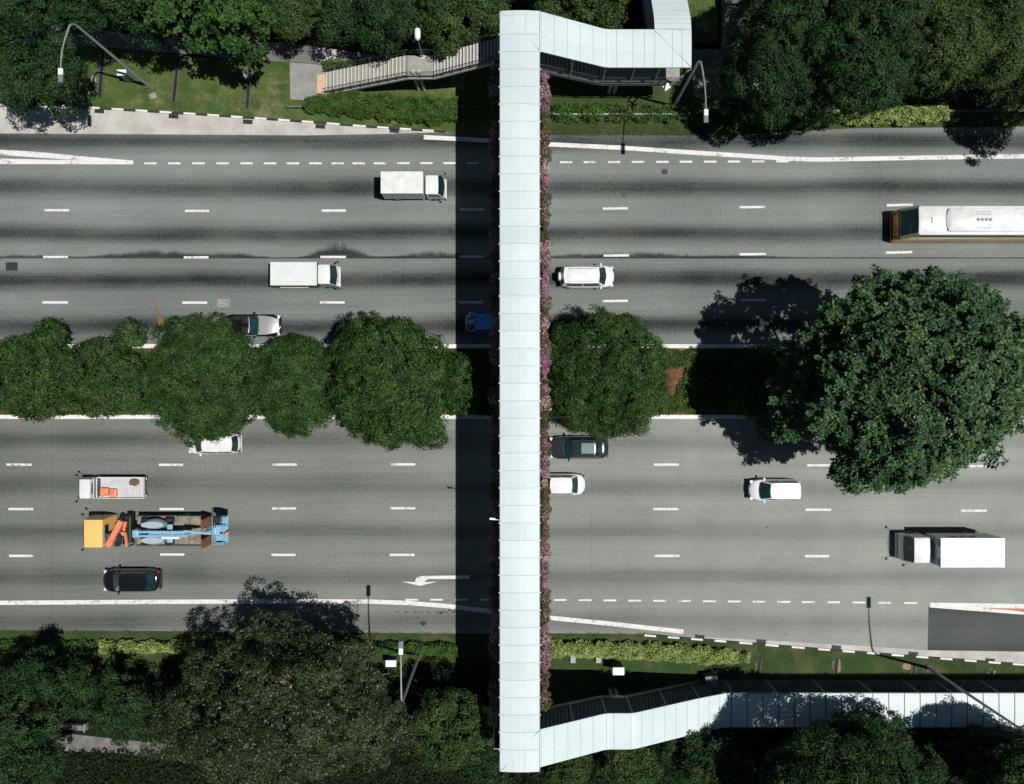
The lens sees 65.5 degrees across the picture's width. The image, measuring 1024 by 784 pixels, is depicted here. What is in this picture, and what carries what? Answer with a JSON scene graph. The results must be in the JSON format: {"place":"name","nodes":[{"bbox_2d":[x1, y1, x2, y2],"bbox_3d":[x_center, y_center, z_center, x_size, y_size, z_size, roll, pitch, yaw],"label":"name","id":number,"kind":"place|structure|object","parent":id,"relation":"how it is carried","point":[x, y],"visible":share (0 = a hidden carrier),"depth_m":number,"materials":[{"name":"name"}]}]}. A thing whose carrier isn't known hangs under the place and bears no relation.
{"place":"outdoors","nodes":[
{"label":"outdoors","id":0,"kind":"place"},
{"bbox_2d":[0,104,445,134],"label":"pavement","id":1,"kind":"structure","parent":0,"point":[44,120],"depth_m":65.79,"materials":[{"name":"concrete"}]},
{"bbox_2d":[0,630,493,693],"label":"lawn","id":2,"kind":"structure","parent":0,"point":[158,658],"depth_m":65.82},
{"bbox_2d":[0,666,63,769],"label":"tree","id":3,"kind":"object","parent":2,"relation":"on","point":[19,731],"visible":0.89,"depth_m":58.94,"materials":[{"name":"green plant"}]},
{"bbox_2d":[4,644,69,700],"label":"tree","id":4,"kind":"object","parent":2,"relation":"on","point":[29,665],"visible":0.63,"depth_m":60.58,"materials":[{"name":"green plant"}]},
{"bbox_2d":[0,638,96,654],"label":"hedge","id":5,"kind":"object","parent":2,"relation":"on","point":[64,649],"visible":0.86,"depth_m":65.17,"materials":[{"name":"green plant"}]},
{"bbox_2d":[38,658,103,720],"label":"tree","id":6,"kind":"object","parent":2,"relation":"on","point":[78,686],"visible":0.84,"depth_m":61.27,"materials":[{"name":"green plant"}]},
{"bbox_2d":[86,666,166,746],"bbox_3d":[-29.923,24.271,62.384,5.624,7.032,5.227,28,90,0],"label":"tree","id":7,"kind":"object","parent":2,"relation":"on","point":[108,698],"visible":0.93,"depth_m":60.47,"materials":[{"name":"green plant"}]},
{"bbox_2d":[98,638,195,654],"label":"hedge","id":8,"kind":"object","parent":2,"relation":"on","point":[177,646],"visible":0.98,"depth_m":65.07,"materials":[{"name":"green plant"}]},
{"bbox_2d":[139,608,419,783],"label":"tree","id":9,"kind":"object","parent":2,"relation":"on","point":[198,735],"visible":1,"depth_m":56.04,"materials":[{"name":"green plant"}]},
{"bbox_2d":[337,639,459,657],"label":"hedge","id":10,"kind":"object","parent":2,"relation":"on","point":[408,649],"visible":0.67,"depth_m":65.08,"materials":[{"name":"green plant"}]},
{"bbox_2d":[0,39,545,133],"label":"lawn","id":11,"kind":"structure","parent":0,"point":[211,86],"depth_m":65.82,"materials":[{"name":"plant"}]},
{"bbox_2d":[0,0,78,55],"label":"tree","id":12,"kind":"object","parent":11,"relation":"on","point":[8,8],"visible":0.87,"depth_m":57.60,"materials":[{"name":"green plant"}]},
{"bbox_2d":[0,33,93,119],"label":"tree","id":13,"kind":"object","parent":11,"relation":"on","point":[22,60],"visible":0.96,"depth_m":58.60,"materials":[{"name":"green plant"}]},
{"bbox_2d":[58,23,150,87],"bbox_3d":[-30.091,-23.122,59.375,0.500,12.870,4.930,0,90,0],"label":"street lamp","id":14,"kind":"object","parent":11,"relation":"on","point":[60,78],"visible":1,"depth_m":57.17,"materials":[{"name":"grey metal"}]},
{"bbox_2d":[1,102,444,132],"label":"kerb","id":15,"kind":"structure","parent":11,"relation":"on","point":[257,118],"depth_m":65.67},
{"bbox_2d":[193,0,276,66],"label":"tree","id":16,"kind":"object","parent":11,"relation":"on","point":[216,16],"visible":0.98,"depth_m":56.99,"materials":[{"name":"green plant"}]},
{"bbox_2d":[301,90,461,126],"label":"hedge","id":17,"kind":"object","parent":11,"relation":"on","point":[436,103],"visible":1,"depth_m":65.03,"materials":[{"name":"green plant"}]},
{"bbox_2d":[404,0,477,59],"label":"tree","id":18,"kind":"object","parent":11,"relation":"on","point":[436,23],"visible":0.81,"depth_m":59.97,"materials":[{"name":"green plant"}]},
{"bbox_2d":[0,348,1022,414],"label":"median soil","id":19,"kind":"structure","parent":0,"point":[676,375],"depth_m":65.77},
{"bbox_2d":[0,316,85,423],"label":"tree","id":20,"kind":"object","parent":19,"relation":"on","point":[44,348],"visible":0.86,"depth_m":61.26,"materials":[{"name":"green plant"}]},
{"bbox_2d":[46,316,149,419],"bbox_3d":[-32.349,-1.976,62.871,7.599,6.058,8.379,0,90,0],"label":"tree","id":21,"kind":"object","parent":19,"relation":"on","point":[109,403],"visible":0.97,"depth_m":61.54,"materials":[{"name":"green plant"}]},
{"bbox_2d":[133,311,264,447],"bbox_3d":[-23.622,-1.029,61.385,9.778,9.030,10.592,0,90,0],"label":"tree","id":22,"kind":"object","parent":19,"relation":"on","point":[161,374],"visible":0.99,"depth_m":58.86,"materials":[{"name":"green plant"}]},
{"bbox_2d":[247,333,340,439],"bbox_3d":[-16.642,-0.454,62.595,7.810,6.610,8.480,0,90,0],"label":"tree","id":23,"kind":"object","parent":19,"relation":"on","point":[295,354],"visible":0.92,"depth_m":60.91,"materials":[{"name":"green plant"}]},
{"bbox_2d":[0,348,665,416],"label":"ground cover","id":24,"kind":"object","parent":19,"relation":"on","point":[483,374],"visible":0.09,"depth_m":65.45,"materials":[{"name":"green plant"}]},
{"bbox_2d":[324,310,450,451],"bbox_3d":[-9.503,-0.805,61.559,9.690,8.683,10.940,0,90,0],"label":"tree","id":25,"kind":"object","parent":19,"relation":"on","point":[417,421],"visible":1,"depth_m":58.97,"materials":[{"name":"green plant"}]},
{"bbox_2d":[438,351,480,415],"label":"tree","id":26,"kind":"object","parent":19,"relation":"on","point":[449,398],"visible":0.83,"depth_m":61.66,"materials":[{"name":"green plant"}]},
{"bbox_2d":[545,304,671,440],"bbox_3d":[7.250,-1.537,61.494,10.047,8.811,10.724,0,90,0],"label":"tree","id":27,"kind":"object","parent":19,"relation":"on","point":[569,392],"visible":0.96,"depth_m":59.11,"materials":[{"name":"green plant"}]},
{"bbox_2d":[725,338,805,446],"bbox_3d":[20.823,0.043,63.246,7.832,5.308,8.725,0,90,0],"label":"tree","id":28,"kind":"object","parent":19,"relation":"on","point":[756,411],"visible":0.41,"depth_m":62.16,"materials":[{"name":"green plant"}]},
{"bbox_2d":[659,347,966,369],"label":"ground cover","id":29,"kind":"object","parent":19,"relation":"on","point":[677,352],"visible":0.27,"depth_m":65.42,"materials":[{"name":"green plant"}]},
{"bbox_2d":[660,394,1023,414],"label":"ground cover","id":30,"kind":"object","parent":19,"relation":"on","point":[701,400],"visible":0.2,"depth_m":65.41,"materials":[{"name":"green plant"}]},
{"bbox_2d":[674,366,1021,398],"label":"ground cover","id":31,"kind":"object","parent":19,"relation":"on","point":[698,378],"visible":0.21,"depth_m":65.48,"materials":[{"name":"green plant"}]},
{"bbox_2d":[764,264,1023,496],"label":"tree","id":32,"kind":"object","parent":19,"relation":"on","point":[981,385],"visible":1,"depth_m":50.91,"materials":[{"name":"green plant"}]},
{"bbox_2d":[0,419,1023,649],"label":"road","id":33,"kind":"structure","parent":0,"point":[612,533],"depth_m":65.80,"materials":[{"name":"asphalt"}]},
{"bbox_2d":[75,474,146,502],"bbox_3d":[-32.593,7.780,64.812,5.415,1.975,2.300,0,90,0],"label":"flatbed lorry","id":34,"kind":"object","parent":33,"relation":"on","point":[88,487],"visible":0.98,"depth_m":64.90,"materials":[{"name":"white paint"}]},
{"bbox_2d":[103,567,161,594],"bbox_3d":[-31.100,15.400,65.022,4.690,1.555,2.190,0,90,0],"label":"car","id":35,"kind":"object","parent":33,"relation":"on","point":[118,579],"visible":1,"depth_m":64.57,"materials":[{"name":"black paint"}]},
{"bbox_2d":[81,513,211,550],"bbox_3d":[-29.453,11.220,64.300,10.095,3.000,3.000,0,90,0],"label":"crane lorry","id":36,"kind":"object","parent":33,"relation":"on","point":[104,530],"visible":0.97,"depth_m":64.05,"materials":[{"name":"orange paint"}]},
{"bbox_2d":[132,515,228,544],"bbox_3d":[-26.191,11.070,63.547,7.644,2.125,2.231,-3,90,0],"label":"boom lift","id":37,"kind":"object","parent":36,"relation":"on","point":[155,531],"visible":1,"depth_m":63.22,"materials":[{"name":"metal"}]},
{"bbox_2d":[188,432,241,455],"bbox_3d":[-24.350,4.200,65.022,4.340,1.555,2.078,0,90,0],"label":"car","id":38,"kind":"object","parent":33,"relation":"on","point":[232,444],"visible":0.63,"depth_m":64.31,"materials":[{"name":"white paint"}]},
{"bbox_2d":[0,415,1022,418],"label":"kerb","id":39,"kind":"structure","parent":33,"relation":"on","point":[446,416],"depth_m":65.66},
{"bbox_2d":[0,135,1023,633],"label":"lane markings","id":40,"kind":"object","parent":33,"relation":"on","point":[982,607],"visible":0.91,"depth_m":65.79,"materials":[{"name":"paint"}]},
{"bbox_2d":[546,472,584,494],"bbox_3d":[3.800,7.550,64.998,4.340,1.605,2.078,0,90,0],"label":"car","id":41,"kind":"object","parent":33,"relation":"on","point":[566,483],"visible":0.6,"depth_m":64.33,"materials":[{"name":"white paint"}]},
{"bbox_2d":[549,434,608,460],"bbox_3d":[5.450,4.550,65.038,4.890,1.523,2.190,0,90,0],"label":"car","id":42,"kind":"object","parent":33,"relation":"on","point":[568,447],"visible":0.91,"depth_m":64.63,"materials":[{"name":"paint"}]},
{"bbox_2d":[747,477,800,502],"bbox_3d":[21.450,8.000,64.998,4.190,1.605,2.078,0,90,0],"label":"car","id":43,"kind":"object","parent":33,"relation":"on","point":[764,489],"visible":1,"depth_m":64.39,"materials":[{"name":"white paint"}]},
{"bbox_2d":[895,531,1004,566],"bbox_3d":[35.080,12.620,64.143,7.220,3.314,2.790,0,90,0],"label":"box truck","id":44,"kind":"object","parent":33,"relation":"on","point":[965,549],"visible":1,"depth_m":62.50,"materials":[{"name":"white paint"}]},
{"bbox_2d":[928,607,1023,651],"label":"road patch","id":45,"kind":"object","parent":33,"relation":"on","point":[981,631],"visible":1,"depth_m":65.80,"materials":[{"name":"asphalt"}]},
{"bbox_2d":[0,127,1023,343],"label":"road","id":46,"kind":"structure","parent":0,"point":[684,270],"depth_m":65.80,"materials":[{"name":"asphalt"}]},
{"bbox_2d":[223,312,281,338],"bbox_3d":[-21.300,-5.450,65.151,4.790,1.299,2.190,0,90,0],"label":"car","id":47,"kind":"object","parent":46,"relation":"on","point":[254,325],"visible":0.78,"depth_m":64.95,"materials":[{"name":"white paint"}]},
{"bbox_2d":[270,261,340,289],"bbox_3d":[-16.680,-9.450,64.693,5.270,2.214,2.300,0,90,0],"label":"box truck","id":48,"kind":"object","parent":46,"relation":"on","point":[290,275],"visible":1,"depth_m":63.60,"materials":[{"name":"white paint"}]},
{"bbox_2d":[381,171,446,200],"bbox_3d":[-7.880,-16.620,64.468,5.070,2.664,2.260,0,90,0],"label":"box truck","id":49,"kind":"object","parent":46,"relation":"on","point":[398,185],"visible":1,"depth_m":63.15,"materials":[{"name":"white paint"}]},
{"bbox_2d":[12,344,891,347],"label":"kerb","id":50,"kind":"structure","parent":46,"relation":"on","point":[599,346],"depth_m":65.66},
{"bbox_2d":[465,311,493,333],"bbox_3d":[-1.620,-5.700,65.047,4.440,1.505,2.115,0,90,0],"label":"car","id":51,"kind":"object","parent":46,"relation":"on","point":[477,322],"visible":0.49,"depth_m":64.36,"materials":[{"name":"blue paint"}]},
{"bbox_2d":[558,263,613,288],"bbox_3d":[6.050,-9.420,64.889,4.590,1.822,2.153,0,90,0],"label":"car","id":52,"kind":"object","parent":46,"relation":"on","point":[585,276],"visible":1,"depth_m":64.18,"materials":[{"name":"white paint"}]},
{"bbox_2d":[890,206,1023,242],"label":"bus","id":53,"kind":"object","parent":46,"relation":"on","point":[960,224],"visible":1,"depth_m":62.69,"materials":[{"name":"white metal"}]},
{"bbox_2d":[0,0,1023,783],"bbox_3d":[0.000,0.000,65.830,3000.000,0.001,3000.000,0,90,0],"label":"ground","id":54,"kind":"structure","parent":0,"point":[312,40],"depth_m":65.83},
{"bbox_2d":[0,720,64,783],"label":"tree","id":55,"kind":"object","parent":54,"relation":"on","point":[53,766],"visible":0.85,"depth_m":58.66,"materials":[{"name":"green plant"}]},
{"bbox_2d":[46,0,134,47],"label":"tree","id":56,"kind":"object","parent":54,"relation":"on","point":[74,11],"visible":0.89,"depth_m":57.27,"materials":[{"name":"green plant"}]},
{"bbox_2d":[11,733,194,762],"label":"footpath","id":57,"kind":"structure","parent":54,"relation":"on","point":[71,742],"depth_m":65.81,"materials":[{"name":"concrete"}]},
{"bbox_2d":[90,0,182,52],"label":"tree","id":58,"kind":"object","parent":54,"relation":"on","point":[113,17],"visible":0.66,"depth_m":57.98,"materials":[{"name":"green plant"}]},
{"bbox_2d":[116,0,217,59],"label":"tree","id":59,"kind":"object","parent":54,"relation":"on","point":[164,11],"visible":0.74,"depth_m":56.70,"materials":[{"name":"green plant"}]},
{"bbox_2d":[3,23,395,65],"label":"footpath","id":60,"kind":"structure","parent":54,"relation":"on","point":[283,52],"depth_m":65.81,"materials":[{"name":"concrete"}]},
{"bbox_2d":[0,659,493,730],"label":"undergrowth","id":61,"kind":"object","parent":54,"relation":"on","point":[397,681],"visible":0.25,"depth_m":65.56,"materials":[{"name":"green plant"}]},
{"bbox_2d":[7,732,496,783],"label":"undergrowth","id":62,"kind":"object","parent":54,"relation":"on","point":[156,779],"visible":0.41,"depth_m":65.55,"materials":[{"name":"green plant"}]},
{"bbox_2d":[258,0,331,44],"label":"tree","id":63,"kind":"object","parent":54,"relation":"on","point":[289,17],"visible":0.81,"depth_m":60.90,"materials":[{"name":"green plant"}]},
{"bbox_2d":[290,63,334,99],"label":"footpath","id":64,"kind":"structure","parent":54,"relation":"on","point":[303,80],"depth_m":65.80,"materials":[{"name":"concrete"}]},
{"bbox_2d":[0,629,649,637],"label":"grass verge","id":65,"kind":"object","parent":54,"relation":"on","point":[301,632],"depth_m":65.75,"materials":[{"name":"green plant"}]},
{"bbox_2d":[18,0,645,36],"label":"undergrowth","id":66,"kind":"object","parent":54,"relation":"on","point":[622,23],"visible":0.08,"depth_m":65.56,"materials":[{"name":"green plant"}]},
{"bbox_2d":[314,0,366,49],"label":"tree","id":67,"kind":"object","parent":54,"relation":"on","point":[342,17],"visible":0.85,"depth_m":60.99,"materials":[{"name":"green plant"}]},
{"bbox_2d":[353,0,431,55],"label":"tree","id":68,"kind":"object","parent":54,"relation":"on","point":[392,23],"visible":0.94,"depth_m":59.80,"materials":[{"name":"green plant"}]},
{"bbox_2d":[407,685,493,772],"bbox_3d":[-4.880,25.591,61.805,6.573,8.189,6.634,-25,90,0],"label":"tree","id":69,"kind":"object","parent":54,"relation":"on","point":[443,756],"visible":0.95,"depth_m":59.22,"materials":[{"name":"green plant"}]},
{"bbox_2d":[448,0,509,43],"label":"tree","id":70,"kind":"object","parent":54,"relation":"on","point":[475,12],"visible":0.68,"depth_m":59.33,"materials":[{"name":"green plant"}]},
{"bbox_2d":[464,719,510,783],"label":"tree","id":71,"kind":"object","parent":54,"relation":"on","point":[487,766],"visible":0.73,"depth_m":60.50,"materials":[{"name":"green plant"}]},
{"bbox_2d":[528,0,607,27],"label":"tree","id":72,"kind":"object","parent":54,"relation":"on","point":[546,6],"visible":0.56,"depth_m":59.17,"materials":[{"name":"green plant"}]},
{"bbox_2d":[544,754,593,783],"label":"tree","id":73,"kind":"object","parent":54,"relation":"on","point":[571,773],"visible":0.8,"depth_m":62.43,"materials":[{"name":"green plant"}]},
{"bbox_2d":[583,0,629,28],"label":"tree","id":74,"kind":"object","parent":54,"relation":"on","point":[610,6],"visible":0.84,"depth_m":59.38,"materials":[{"name":"green plant"}]},
{"bbox_2d":[594,743,663,783],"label":"tree","id":75,"kind":"object","parent":54,"relation":"on","point":[619,766],"visible":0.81,"depth_m":61.94,"materials":[{"name":"green plant"}]},
{"bbox_2d":[317,0,1023,771],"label":"footbridge","id":76,"kind":"object","parent":54,"relation":"on","point":[525,48],"visible":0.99,"depth_m":56.88,"materials":[{"name":"white metal"}]},
{"bbox_2d":[486,63,499,726],"bbox_3d":[-1.198,0.245,58.502,1.423,0.875,48.624,0,90,0],"label":"bougainvillea","id":77,"kind":"object","parent":76,"relation":"attached to","point":[495,284],"visible":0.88,"depth_m":58.29,"materials":[{"name":"pink plant"}]},
{"bbox_2d":[540,71,553,710],"bbox_3d":[2.349,-0.047,58.510,1.466,0.873,46.826,0,90,0],"label":"bougainvillea","id":78,"kind":"object","parent":76,"relation":"attached to","point":[545,498],"visible":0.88,"depth_m":58.29,"materials":[{"name":"pink plant"}]},
{"bbox_2d":[653,723,736,783],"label":"tree","id":79,"kind":"object","parent":54,"relation":"on","point":[708,758],"visible":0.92,"depth_m":60.82,"materials":[{"name":"green plant"}]},
{"bbox_2d":[691,49,746,67],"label":"footpath","id":80,"kind":"structure","parent":54,"relation":"on","point":[710,58],"depth_m":65.81,"materials":[{"name":"concrete"}]},
{"bbox_2d":[691,76,757,97],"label":"footpath","id":81,"kind":"structure","parent":54,"relation":"on","point":[712,85],"depth_m":65.81,"materials":[{"name":"concrete"}]},
{"bbox_2d":[696,749,756,783],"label":"tree","id":82,"kind":"object","parent":54,"relation":"on","point":[726,774],"visible":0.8,"depth_m":60.65,"materials":[{"name":"green plant"}]},
{"bbox_2d":[502,730,1023,783],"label":"undergrowth","id":83,"kind":"object","parent":54,"relation":"on","point":[760,744],"visible":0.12,"depth_m":65.42,"materials":[{"name":"green plant"}]},
{"bbox_2d":[737,0,849,48],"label":"tree","id":84,"kind":"object","parent":54,"relation":"on","point":[814,13],"visible":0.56,"depth_m":56.47,"materials":[{"name":"green plant"}]},
{"bbox_2d":[758,723,933,783],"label":"tree","id":85,"kind":"object","parent":54,"relation":"on","point":[825,770],"visible":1,"depth_m":54.66,"materials":[{"name":"green plant"}]},
{"bbox_2d":[809,704,919,782],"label":"tree","id":86,"kind":"object","parent":54,"relation":"on","point":[866,726],"visible":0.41,"depth_m":59.05,"materials":[{"name":"green plant"}]},
{"bbox_2d":[810,0,932,46],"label":"tree","id":87,"kind":"object","parent":54,"relation":"on","point":[909,7],"visible":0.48,"depth_m":55.28,"materials":[{"name":"green plant"}]},
{"bbox_2d":[762,0,1023,108],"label":"undergrowth","id":88,"kind":"object","parent":54,"relation":"on","point":[958,102],"visible":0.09,"depth_m":65.56,"materials":[{"name":"green plant"}]},
{"bbox_2d":[887,723,952,783],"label":"tree","id":89,"kind":"object","parent":54,"relation":"on","point":[938,766],"visible":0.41,"depth_m":58.66,"materials":[{"name":"green plant"}]},
{"bbox_2d":[933,721,1023,783],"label":"tree","id":90,"kind":"object","parent":54,"relation":"on","point":[964,763],"visible":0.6,"depth_m":60.07,"materials":[{"name":"green plant"}]},
{"bbox_2d":[961,738,1023,783],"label":"tree","id":91,"kind":"object","parent":54,"relation":"on","point":[1014,767],"visible":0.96,"depth_m":56.17,"materials":[{"name":"green plant"}]},
{"bbox_2d":[687,0,717,42],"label":"lawn","id":92,"kind":"structure","parent":0,"point":[704,20],"depth_m":65.82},
{"bbox_2d":[721,0,751,48],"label":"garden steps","id":93,"kind":"structure","parent":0,"point":[727,27],"depth_m":65.00,"materials":[{"name":"concrete"}]},
{"bbox_2d":[545,633,1023,701],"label":"lawn","id":94,"kind":"structure","parent":0,"point":[782,663],"depth_m":65.82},
{"bbox_2d":[549,669,652,705],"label":"hedge","id":95,"kind":"object","parent":94,"relation":"on","point":[605,682],"visible":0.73,"depth_m":65.45,"materials":[{"name":"green plant"}]},
{"bbox_2d":[548,638,750,665],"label":"hedge","id":96,"kind":"object","parent":94,"relation":"on","point":[643,653],"visible":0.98,"depth_m":65.04,"materials":[{"name":"green plant"}]},
{"bbox_2d":[644,634,1023,665],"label":"kerb","id":97,"kind":"structure","parent":94,"relation":"on","point":[825,649],"depth_m":65.67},
{"bbox_2d":[547,65,1023,135],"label":"lawn","id":98,"kind":"structure","parent":0,"point":[563,90],"depth_m":65.82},
{"bbox_2d":[554,101,689,123],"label":"hedge","id":99,"kind":"object","parent":98,"relation":"on","point":[621,107],"visible":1,"depth_m":65.02,"materials":[{"name":"green plant"}]},
{"bbox_2d":[689,107,743,130],"bbox_3d":[16.832,-22.406,65.106,4.559,1.399,1.981,0,90,0],"label":"hedge","id":100,"kind":"object","parent":98,"relation":"on","point":[731,116],"visible":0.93,"depth_m":64.87,"materials":[{"name":"green plant"}]},
{"bbox_2d":[714,0,834,131],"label":"tree","id":101,"kind":"object","parent":98,"relation":"on","point":[781,93],"visible":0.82,"depth_m":57.27,"materials":[{"name":"green plant"}]},
{"bbox_2d":[781,0,929,125],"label":"tree","id":102,"kind":"object","parent":98,"relation":"on","point":[894,50],"visible":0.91,"depth_m":55.47,"materials":[{"name":"green plant"}]},
{"bbox_2d":[827,105,950,127],"bbox_3d":[30.884,-22.648,65.162,10.136,1.352,1.800,0,90,0],"label":"hedge","id":103,"kind":"object","parent":98,"relation":"on","point":[929,117],"visible":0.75,"depth_m":64.97,"materials":[{"name":"green plant"}]},
{"bbox_2d":[896,0,993,97],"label":"tree","id":104,"kind":"object","parent":98,"relation":"on","point":[941,17],"visible":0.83,"depth_m":57.23,"materials":[{"name":"green plant"}]},
{"bbox_2d":[941,0,1023,92],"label":"tree","id":105,"kind":"object","parent":98,"relation":"on","point":[1001,61],"visible":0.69,"depth_m":58.14,"materials":[{"name":"green plant"}]},
{"bbox_2d":[948,110,1023,125],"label":"hedge","id":106,"kind":"object","parent":98,"relation":"on","point":[977,113],"visible":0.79,"depth_m":65.20,"materials":[{"name":"green plant"}]},
{"bbox_2d":[1001,69,1023,128],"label":"tree","id":107,"kind":"object","parent":98,"relation":"on","point":[1015,89],"visible":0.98,"depth_m":60.42,"materials":[{"name":"green plant"}]},
{"bbox_2d":[689,636,1023,662],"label":"pavement","id":108,"kind":"structure","parent":0,"point":[1009,656],"depth_m":65.79,"materials":[{"name":"concrete"}]},
{"bbox_2d":[694,680,1023,694],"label":"footpath","id":109,"kind":"structure","parent":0,"point":[857,686],"depth_m":65.80,"materials":[{"name":"concrete"}]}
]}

